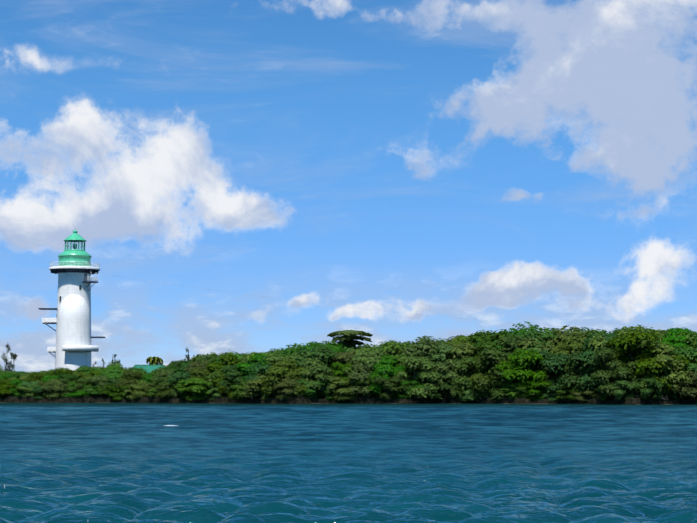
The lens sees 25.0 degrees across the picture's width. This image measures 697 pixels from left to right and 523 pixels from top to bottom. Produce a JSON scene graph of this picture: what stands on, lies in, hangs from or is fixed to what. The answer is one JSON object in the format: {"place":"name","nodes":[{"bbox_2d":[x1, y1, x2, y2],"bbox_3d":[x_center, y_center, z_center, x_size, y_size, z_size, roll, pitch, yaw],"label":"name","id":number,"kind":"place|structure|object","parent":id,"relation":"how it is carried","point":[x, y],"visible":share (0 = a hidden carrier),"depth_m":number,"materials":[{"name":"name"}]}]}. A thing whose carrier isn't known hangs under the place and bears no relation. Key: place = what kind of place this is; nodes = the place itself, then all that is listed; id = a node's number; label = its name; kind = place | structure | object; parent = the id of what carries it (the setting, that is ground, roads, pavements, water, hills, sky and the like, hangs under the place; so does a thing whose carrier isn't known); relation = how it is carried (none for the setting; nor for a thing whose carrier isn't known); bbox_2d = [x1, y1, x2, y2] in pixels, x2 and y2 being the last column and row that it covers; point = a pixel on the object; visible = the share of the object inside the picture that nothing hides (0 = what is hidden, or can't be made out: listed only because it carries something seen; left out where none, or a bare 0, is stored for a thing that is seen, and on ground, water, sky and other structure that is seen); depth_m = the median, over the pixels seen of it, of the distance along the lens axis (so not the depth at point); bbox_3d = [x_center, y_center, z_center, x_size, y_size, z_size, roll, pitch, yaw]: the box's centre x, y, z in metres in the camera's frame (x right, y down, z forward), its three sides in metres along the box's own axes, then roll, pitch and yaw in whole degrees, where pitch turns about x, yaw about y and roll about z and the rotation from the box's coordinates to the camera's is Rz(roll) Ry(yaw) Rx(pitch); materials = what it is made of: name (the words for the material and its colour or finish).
{"place":"outdoors","nodes":[
{"label":"outdoors","id":0,"kind":"place"},
{"bbox_2d":[0,395,696,404],"bbox_3d":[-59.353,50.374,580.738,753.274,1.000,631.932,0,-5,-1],"label":"shoreline ground","id":1,"kind":"structure","parent":0,"point":[450,403],"depth_m":314.99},
{"bbox_2d":[1,343,13,371],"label":"casuarina tree","id":2,"kind":"object","parent":1,"relation":"on","point":[6,359],"visible":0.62,"depth_m":369.64,"materials":[{"name":"grey plant"}]},
{"bbox_2d":[0,383,17,397],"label":"mangrove shrub","id":3,"kind":"object","parent":1,"relation":"on","point":[4,391],"visible":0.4,"depth_m":344.16,"materials":[{"name":"green plant"}]},
{"bbox_2d":[8,379,23,396],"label":"mangrove tree","id":4,"kind":"object","parent":1,"relation":"on","point":[16,382],"visible":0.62,"depth_m":344.11,"materials":[{"name":"green plant"}]},
{"bbox_2d":[15,383,39,396],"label":"mangrove shrub","id":5,"kind":"object","parent":1,"relation":"on","point":[22,388],"visible":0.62,"depth_m":341.83,"materials":[{"name":"green plant"}]},
{"bbox_2d":[24,371,43,381],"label":"mangrove tree","id":6,"kind":"object","parent":1,"relation":"on","point":[35,376],"visible":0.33,"depth_m":346.54,"materials":[{"name":"green plant"}]},
{"bbox_2d":[28,385,46,398],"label":"mangrove shrub","id":7,"kind":"object","parent":1,"relation":"on","point":[40,390],"visible":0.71,"depth_m":340.75,"materials":[{"name":"green plant"}]},
{"bbox_2d":[43,378,63,398],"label":"mangrove tree","id":8,"kind":"object","parent":1,"relation":"on","point":[50,392],"visible":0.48,"depth_m":340.05,"materials":[{"name":"green plant"}]},
{"bbox_2d":[42,380,70,398],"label":"mangrove shrub","id":9,"kind":"object","parent":1,"relation":"on","point":[52,396],"visible":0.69,"depth_m":339.49,"materials":[{"name":"green plant"}]},
{"bbox_2d":[52,367,84,380],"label":"mangrove tree","id":10,"kind":"object","parent":1,"relation":"on","point":[61,370],"visible":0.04,"depth_m":351.60,"materials":[{"name":"green plant"}]},
{"bbox_2d":[58,378,83,398],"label":"mangrove tree","id":11,"kind":"object","parent":1,"relation":"on","point":[80,385],"visible":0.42,"depth_m":341.09,"materials":[{"name":"green plant"}]},
{"bbox_2d":[38,230,104,370],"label":"lighthouse","id":12,"kind":"object","parent":1,"relation":"on","point":[74,348],"visible":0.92,"depth_m":394.65,"materials":[{"name":"white"}]},
{"bbox_2d":[58,382,91,398],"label":"mangrove shrub","id":13,"kind":"object","parent":1,"relation":"on","point":[75,394],"visible":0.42,"depth_m":340.65,"materials":[{"name":"green plant"}]},
{"bbox_2d":[74,377,92,396],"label":"mangrove tree","id":14,"kind":"object","parent":1,"relation":"on","point":[83,381],"visible":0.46,"depth_m":342.54,"materials":[{"name":"green plant"}]},
{"bbox_2d":[76,365,104,384],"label":"mangrove tree","id":15,"kind":"object","parent":1,"relation":"on","point":[85,368],"visible":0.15,"depth_m":354.11,"materials":[{"name":"green plant"}]},
{"bbox_2d":[84,384,103,396],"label":"mangrove shrub","id":16,"kind":"object","parent":1,"relation":"on","point":[92,390],"visible":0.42,"depth_m":342.11,"materials":[{"name":"green plant"}]},
{"bbox_2d":[87,375,107,396],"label":"mangrove tree","id":17,"kind":"object","parent":1,"relation":"on","point":[98,380],"visible":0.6,"depth_m":342.75,"materials":[{"name":"green plant"}]},
{"bbox_2d":[96,383,115,396],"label":"mangrove shrub","id":18,"kind":"object","parent":1,"relation":"on","point":[107,390],"visible":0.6,"depth_m":342.08,"materials":[{"name":"green plant"}]},
{"bbox_2d":[99,366,121,381],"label":"mangrove tree","id":19,"kind":"object","parent":1,"relation":"on","point":[114,375],"visible":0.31,"depth_m":347.20,"materials":[{"name":"green plant"}]},
{"bbox_2d":[108,385,130,400],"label":"mangrove shrub","id":20,"kind":"object","parent":1,"relation":"on","point":[114,394],"visible":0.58,"depth_m":340.23,"materials":[{"name":"green plant"}]},
{"bbox_2d":[114,378,136,398],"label":"mangrove tree","id":21,"kind":"object","parent":1,"relation":"on","point":[126,381],"visible":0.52,"depth_m":340.78,"materials":[{"name":"green plant"}]},
{"bbox_2d":[118,369,142,392],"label":"mangrove tree","id":22,"kind":"object","parent":1,"relation":"on","point":[127,374],"visible":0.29,"depth_m":343.62,"materials":[{"name":"green plant"}]},
{"bbox_2d":[124,383,146,399],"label":"mangrove shrub","id":23,"kind":"object","parent":1,"relation":"on","point":[130,395],"visible":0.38,"depth_m":337.57,"materials":[{"name":"green plant"}]},
{"bbox_2d":[132,380,148,398],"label":"mangrove tree","id":24,"kind":"object","parent":1,"relation":"on","point":[139,392],"visible":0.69,"depth_m":335.35,"materials":[{"name":"green plant"}]},
{"bbox_2d":[133,365,164,372],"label":"green roof building","id":25,"kind":"structure","parent":1,"relation":"on","point":[148,368],"depth_m":383.44,"materials":[{"name":"metal"}]},
{"bbox_2d":[146,356,162,364],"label":"coconut palm","id":26,"kind":"object","parent":1,"relation":"on","point":[156,361],"visible":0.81,"depth_m":422.20,"materials":[{"name":"green plant"}]},
{"bbox_2d":[150,368,174,382],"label":"mangrove tree","id":27,"kind":"object","parent":1,"relation":"on","point":[162,373],"visible":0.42,"depth_m":334.51,"materials":[{"name":"green plant"}]},
{"bbox_2d":[152,375,176,396],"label":"mangrove tree","id":28,"kind":"object","parent":1,"relation":"on","point":[162,381],"visible":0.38,"depth_m":329.22,"materials":[{"name":"green plant"}]},
{"bbox_2d":[155,382,182,399],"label":"mangrove shrub","id":29,"kind":"object","parent":1,"relation":"on","point":[165,392],"visible":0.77,"depth_m":327.38,"materials":[{"name":"green plant"}]},
{"bbox_2d":[167,371,194,398],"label":"mangrove tree","id":30,"kind":"object","parent":1,"relation":"on","point":[181,376],"visible":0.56,"depth_m":327.15,"materials":[{"name":"green plant"}]},
{"bbox_2d":[173,377,214,400],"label":"mangrove shrub","id":31,"kind":"object","parent":1,"relation":"on","point":[199,383],"visible":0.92,"depth_m":325.25,"materials":[{"name":"green plant"}]},
{"bbox_2d":[183,361,212,397],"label":"mangrove tree","id":32,"kind":"object","parent":1,"relation":"on","point":[193,365],"visible":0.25,"depth_m":331.60,"materials":[{"name":"green plant"}]},
{"bbox_2d":[186,367,212,397],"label":"mangrove tree","id":33,"kind":"object","parent":1,"relation":"on","point":[196,371],"visible":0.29,"depth_m":328.01,"materials":[{"name":"green plant"}]},
{"bbox_2d":[200,385,223,399],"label":"mangrove shrub","id":34,"kind":"object","parent":1,"relation":"on","point":[213,389],"visible":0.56,"depth_m":325.98,"materials":[{"name":"green plant"}]},
{"bbox_2d":[203,371,233,396],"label":"mangrove tree","id":35,"kind":"object","parent":1,"relation":"on","point":[212,376],"visible":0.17,"depth_m":327.40,"materials":[{"name":"green plant"}]},
{"bbox_2d":[205,352,240,397],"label":"mangrove tree","id":36,"kind":"object","parent":1,"relation":"on","point":[214,366],"visible":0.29,"depth_m":329.19,"materials":[{"name":"green plant"}]},
{"bbox_2d":[216,380,237,399],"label":"mangrove shrub","id":37,"kind":"object","parent":1,"relation":"on","point":[221,389],"visible":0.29,"depth_m":325.43,"materials":[{"name":"green plant"}]},
{"bbox_2d":[217,364,249,394],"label":"mangrove tree","id":38,"kind":"object","parent":1,"relation":"on","point":[231,371],"visible":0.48,"depth_m":325.20,"materials":[{"name":"green plant"}]},
{"bbox_2d":[231,380,258,399],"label":"mangrove shrub","id":39,"kind":"object","parent":1,"relation":"on","point":[238,394],"visible":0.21,"depth_m":321.59,"materials":[{"name":"green plant"}]},
{"bbox_2d":[229,352,267,399],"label":"mangrove tree","id":40,"kind":"object","parent":1,"relation":"on","point":[244,366],"visible":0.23,"depth_m":324.17,"materials":[{"name":"green plant"}]},
{"bbox_2d":[242,363,273,398],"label":"mangrove tree","id":41,"kind":"object","parent":1,"relation":"on","point":[261,368],"visible":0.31,"depth_m":318.44,"materials":[{"name":"green plant"}]},
{"bbox_2d":[240,351,278,363],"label":"mangrove tree","id":42,"kind":"object","parent":1,"relation":"on","point":[244,359],"visible":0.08,"depth_m":326.87,"materials":[{"name":"green plant"}]},
{"bbox_2d":[242,373,277,403],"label":"mangrove shrub","id":43,"kind":"object","parent":1,"relation":"on","point":[254,384],"visible":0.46,"depth_m":316.33,"materials":[{"name":"green plant"}]},
{"bbox_2d":[268,377,300,399],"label":"mangrove shrub","id":44,"kind":"object","parent":1,"relation":"on","point":[283,385],"visible":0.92,"depth_m":313.28,"materials":[{"name":"green plant"}]},
{"bbox_2d":[261,358,308,397],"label":"mangrove tree","id":45,"kind":"object","parent":1,"relation":"on","point":[276,373],"visible":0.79,"depth_m":314.87,"materials":[{"name":"green plant"}]},
{"bbox_2d":[263,353,308,381],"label":"mangrove tree","id":46,"kind":"object","parent":1,"relation":"on","point":[272,359],"visible":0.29,"depth_m":319.76,"materials":[{"name":"green plant"}]},
{"bbox_2d":[278,343,308,397],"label":"mangrove tree","id":47,"kind":"object","parent":1,"relation":"on","point":[288,351],"visible":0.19,"depth_m":324.36,"materials":[{"name":"green plant"}]},
{"bbox_2d":[297,380,325,398],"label":"mangrove shrub","id":48,"kind":"object","parent":1,"relation":"on","point":[308,393],"visible":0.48,"depth_m":315.38,"materials":[{"name":"green plant"}]},
{"bbox_2d":[293,344,337,378],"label":"mangrove tree","id":49,"kind":"object","parent":1,"relation":"on","point":[322,354],"visible":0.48,"depth_m":320.08,"materials":[{"name":"green plant"}]},
{"bbox_2d":[295,357,336,396],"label":"mangrove tree","id":50,"kind":"object","parent":1,"relation":"on","point":[322,376],"visible":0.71,"depth_m":316.94,"materials":[{"name":"green plant"}]},
{"bbox_2d":[303,341,347,389],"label":"mangrove tree","id":51,"kind":"object","parent":1,"relation":"on","point":[336,349],"visible":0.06,"depth_m":328.73,"materials":[{"name":"green plant"}]},
{"bbox_2d":[320,376,357,400],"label":"mangrove shrub","id":52,"kind":"object","parent":1,"relation":"on","point":[342,391],"visible":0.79,"depth_m":317.94,"materials":[{"name":"green plant"}]},
{"bbox_2d":[324,350,355,389],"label":"mangrove tree","id":53,"kind":"object","parent":1,"relation":"on","point":[344,358],"visible":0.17,"depth_m":323.75,"materials":[{"name":"green plant"}]},
{"bbox_2d":[327,362,353,394],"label":"mangrove tree","id":54,"kind":"object","parent":1,"relation":"on","point":[338,371],"visible":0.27,"depth_m":320.96,"materials":[{"name":"green plant"}]},
{"bbox_2d":[327,330,372,346],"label":"tree","id":55,"kind":"object","parent":1,"relation":"on","point":[348,337],"visible":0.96,"depth_m":333.34,"materials":[{"name":"green plant"}]},
{"bbox_2d":[346,361,376,397],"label":"mangrove tree","id":56,"kind":"object","parent":1,"relation":"on","point":[357,375],"visible":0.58,"depth_m":317.67,"materials":[{"name":"green plant"}]},
{"bbox_2d":[342,349,386,393],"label":"mangrove tree","id":57,"kind":"object","parent":1,"relation":"on","point":[372,356],"visible":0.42,"depth_m":320.55,"materials":[{"name":"green plant"}]},
{"bbox_2d":[354,379,380,397],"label":"mangrove shrub","id":58,"kind":"object","parent":1,"relation":"on","point":[374,395],"visible":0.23,"depth_m":318.30,"materials":[{"name":"green plant"}]},
{"bbox_2d":[369,355,410,397],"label":"mangrove tree","id":59,"kind":"object","parent":1,"relation":"on","point":[385,368],"visible":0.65,"depth_m":316.67,"materials":[{"name":"green plant"}]},
{"bbox_2d":[372,376,410,403],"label":"mangrove shrub","id":60,"kind":"object","parent":1,"relation":"on","point":[389,385],"visible":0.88,"depth_m":314.46,"materials":[{"name":"green plant"}]},
{"bbox_2d":[368,340,414,375],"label":"mangrove tree","id":61,"kind":"object","parent":1,"relation":"on","point":[390,347],"visible":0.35,"depth_m":322.36,"materials":[{"name":"green plant"}]},
{"bbox_2d":[394,346,424,399],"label":"mangrove tree","id":62,"kind":"object","parent":1,"relation":"on","point":[412,352],"visible":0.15,"depth_m":322.73,"materials":[{"name":"green plant"}]},
{"bbox_2d":[395,379,425,399],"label":"mangrove shrub","id":63,"kind":"object","parent":1,"relation":"on","point":[412,383],"visible":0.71,"depth_m":315.67,"materials":[{"name":"green plant"}]},
{"bbox_2d":[396,355,441,398],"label":"mangrove tree","id":64,"kind":"object","parent":1,"relation":"on","point":[425,366],"visible":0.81,"depth_m":316.92,"materials":[{"name":"green plant"}]},
{"bbox_2d":[396,335,446,368],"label":"mangrove tree","id":65,"kind":"object","parent":1,"relation":"on","point":[425,342],"visible":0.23,"depth_m":324.87,"materials":[{"name":"green plant"}]},
{"bbox_2d":[407,374,451,400],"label":"mangrove shrub","id":66,"kind":"object","parent":1,"relation":"on","point":[434,394],"visible":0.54,"depth_m":317.48,"materials":[{"name":"green plant"}]},
{"bbox_2d":[422,344,456,396],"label":"mangrove tree","id":67,"kind":"object","parent":1,"relation":"on","point":[440,356],"visible":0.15,"depth_m":324.09,"materials":[{"name":"green plant"}]},
{"bbox_2d":[432,356,461,398],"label":"mangrove tree","id":68,"kind":"object","parent":1,"relation":"on","point":[443,367],"visible":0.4,"depth_m":320.67,"materials":[{"name":"green plant"}]},
{"bbox_2d":[440,341,481,377],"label":"mangrove tree","id":69,"kind":"object","parent":1,"relation":"on","point":[463,349],"visible":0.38,"depth_m":324.17,"materials":[{"name":"green plant"}]},
{"bbox_2d":[444,356,481,397],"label":"mangrove tree","id":70,"kind":"object","parent":1,"relation":"on","point":[468,363],"visible":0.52,"depth_m":320.23,"materials":[{"name":"green plant"}]},
{"bbox_2d":[459,380,480,400],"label":"mangrove shrub","id":71,"kind":"object","parent":1,"relation":"on","point":[468,396],"visible":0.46,"depth_m":318.02,"materials":[{"name":"green plant"}]},
{"bbox_2d":[469,353,506,397],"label":"mangrove tree","id":72,"kind":"object","parent":1,"relation":"on","point":[483,365],"visible":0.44,"depth_m":315.90,"materials":[{"name":"green plant"}]},
{"bbox_2d":[469,329,515,374],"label":"mangrove tree","id":73,"kind":"object","parent":1,"relation":"on","point":[485,341],"visible":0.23,"depth_m":323.87,"materials":[{"name":"green plant"}]},
{"bbox_2d":[473,375,516,403],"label":"mangrove shrub","id":74,"kind":"object","parent":1,"relation":"on","point":[495,393],"visible":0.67,"depth_m":314.42,"materials":[{"name":"green plant"}]},
{"bbox_2d":[467,334,536,394],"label":"mangrove tree","id":75,"kind":"object","parent":1,"relation":"on","point":[503,353],"visible":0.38,"depth_m":315.26,"materials":[{"name":"green plant"}]},
{"bbox_2d":[501,383,532,398],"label":"mangrove shrub","id":76,"kind":"object","parent":1,"relation":"on","point":[510,388],"visible":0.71,"depth_m":309.91,"materials":[{"name":"green plant"}]},
{"bbox_2d":[493,322,544,349],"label":"mangrove tree","id":77,"kind":"object","parent":1,"relation":"on","point":[516,331],"visible":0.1,"depth_m":322.89,"materials":[{"name":"green plant"}]},
{"bbox_2d":[495,348,548,391],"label":"mangrove tree","id":78,"kind":"object","parent":1,"relation":"on","point":[523,360],"visible":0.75,"depth_m":309.44,"materials":[{"name":"green plant"}]},
{"bbox_2d":[504,325,560,351],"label":"mangrove tree","id":79,"kind":"object","parent":1,"relation":"on","point":[537,334],"visible":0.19,"depth_m":317.23,"materials":[{"name":"green plant"}]},
{"bbox_2d":[517,381,551,400],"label":"mangrove shrub","id":80,"kind":"object","parent":1,"relation":"on","point":[538,390],"visible":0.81,"depth_m":308.67,"materials":[{"name":"green plant"}]},
{"bbox_2d":[516,336,559,398],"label":"mangrove tree","id":81,"kind":"object","parent":1,"relation":"on","point":[549,347],"visible":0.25,"depth_m":315.23,"materials":[{"name":"green plant"}]},
{"bbox_2d":[525,350,574,395],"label":"mangrove tree","id":82,"kind":"object","parent":1,"relation":"on","point":[554,362],"visible":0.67,"depth_m":310.15,"materials":[{"name":"green plant"}]},
{"bbox_2d":[539,385,565,400],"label":"mangrove shrub","id":83,"kind":"object","parent":1,"relation":"on","point":[552,397],"visible":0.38,"depth_m":308.76,"materials":[{"name":"green plant"}]},
{"bbox_2d":[556,382,580,401],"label":"mangrove shrub","id":84,"kind":"object","parent":1,"relation":"on","point":[568,396],"visible":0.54,"depth_m":306.74,"materials":[{"name":"green plant"}]},
{"bbox_2d":[551,325,587,374],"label":"mangrove tree","id":85,"kind":"object","parent":1,"relation":"on","point":[560,334],"visible":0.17,"depth_m":317.92,"materials":[{"name":"green plant"}]},
{"bbox_2d":[548,330,591,382],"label":"mangrove tree","id":86,"kind":"object","parent":1,"relation":"on","point":[570,346],"visible":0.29,"depth_m":311.80,"materials":[{"name":"green plant"}]},
{"bbox_2d":[556,352,603,403],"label":"mangrove tree","id":87,"kind":"object","parent":1,"relation":"on","point":[574,364],"visible":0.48,"depth_m":305.42,"materials":[{"name":"green plant"}]},
{"bbox_2d":[570,383,601,401],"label":"mangrove shrub","id":88,"kind":"object","parent":1,"relation":"on","point":[594,394],"visible":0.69,"depth_m":304.58,"materials":[{"name":"green plant"}]},
{"bbox_2d":[576,331,627,399],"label":"mangrove tree","id":89,"kind":"object","parent":1,"relation":"on","point":[588,353],"visible":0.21,"depth_m":304.12,"materials":[{"name":"green plant"}]},
{"bbox_2d":[580,325,650,392],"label":"mangrove tree","id":90,"kind":"object","parent":1,"relation":"on","point":[595,341],"visible":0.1,"depth_m":303.90,"materials":[{"name":"green plant"}]},
{"bbox_2d":[590,346,642,400],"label":"mangrove tree","id":91,"kind":"object","parent":1,"relation":"on","point":[614,370],"visible":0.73,"depth_m":296.32,"materials":[{"name":"green plant"}]},
{"bbox_2d":[611,377,638,399],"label":"mangrove shrub","id":92,"kind":"object","parent":1,"relation":"on","point":[625,385],"visible":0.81,"depth_m":294.31,"materials":[{"name":"green plant"}]},
{"bbox_2d":[607,327,690,397],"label":"mangrove tree","id":93,"kind":"object","parent":1,"relation":"on","point":[630,341],"visible":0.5,"depth_m":295.94,"materials":[{"name":"green plant"}]},
{"bbox_2d":[634,374,667,399],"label":"mangrove shrub","id":94,"kind":"object","parent":1,"relation":"on","point":[645,395],"visible":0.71,"depth_m":291.55,"materials":[{"name":"green plant"}]},
{"bbox_2d":[630,342,693,398],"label":"mangrove tree","id":95,"kind":"object","parent":1,"relation":"on","point":[668,360],"visible":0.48,"depth_m":293.45,"materials":[{"name":"green plant"}]},
{"bbox_2d":[645,330,696,399],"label":"mangrove tree","id":96,"kind":"object","parent":1,"relation":"on","point":[690,340],"visible":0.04,"depth_m":304.21,"materials":[{"name":"green plant"}]},
{"bbox_2d":[656,328,696,355],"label":"mangrove tree","id":97,"kind":"object","parent":1,"relation":"on","point":[678,339],"visible":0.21,"depth_m":303.17,"materials":[{"name":"green plant"}]},
{"bbox_2d":[668,386,690,399],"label":"mangrove shrub","id":98,"kind":"object","parent":1,"relation":"on","point":[676,397],"visible":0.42,"depth_m":294.71,"materials":[{"name":"green plant"}]},
{"bbox_2d":[663,345,696,399],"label":"mangrove tree","id":99,"kind":"object","parent":1,"relation":"on","point":[691,367],"visible":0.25,"depth_m":296.61,"materials":[{"name":"green plant"}]},
{"bbox_2d":[672,371,696,400],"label":"mangrove shrub","id":100,"kind":"object","parent":1,"relation":"on","point":[687,390],"visible":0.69,"depth_m":293.17,"materials":[{"name":"green plant"}]},
{"bbox_2d":[0,403,696,522],"bbox_3d":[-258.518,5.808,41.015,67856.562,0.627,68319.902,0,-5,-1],"label":"sea water","id":101,"kind":"structure","parent":0,"point":[309,463],"depth_m":52.68,"materials":[{"name":"blue liquid"}]},
{"bbox_2d":[0,0,696,371],"label":"sky","id":102,"kind":"structure","parent":0,"point":[515,162],"materials":[{"name":"blue"}]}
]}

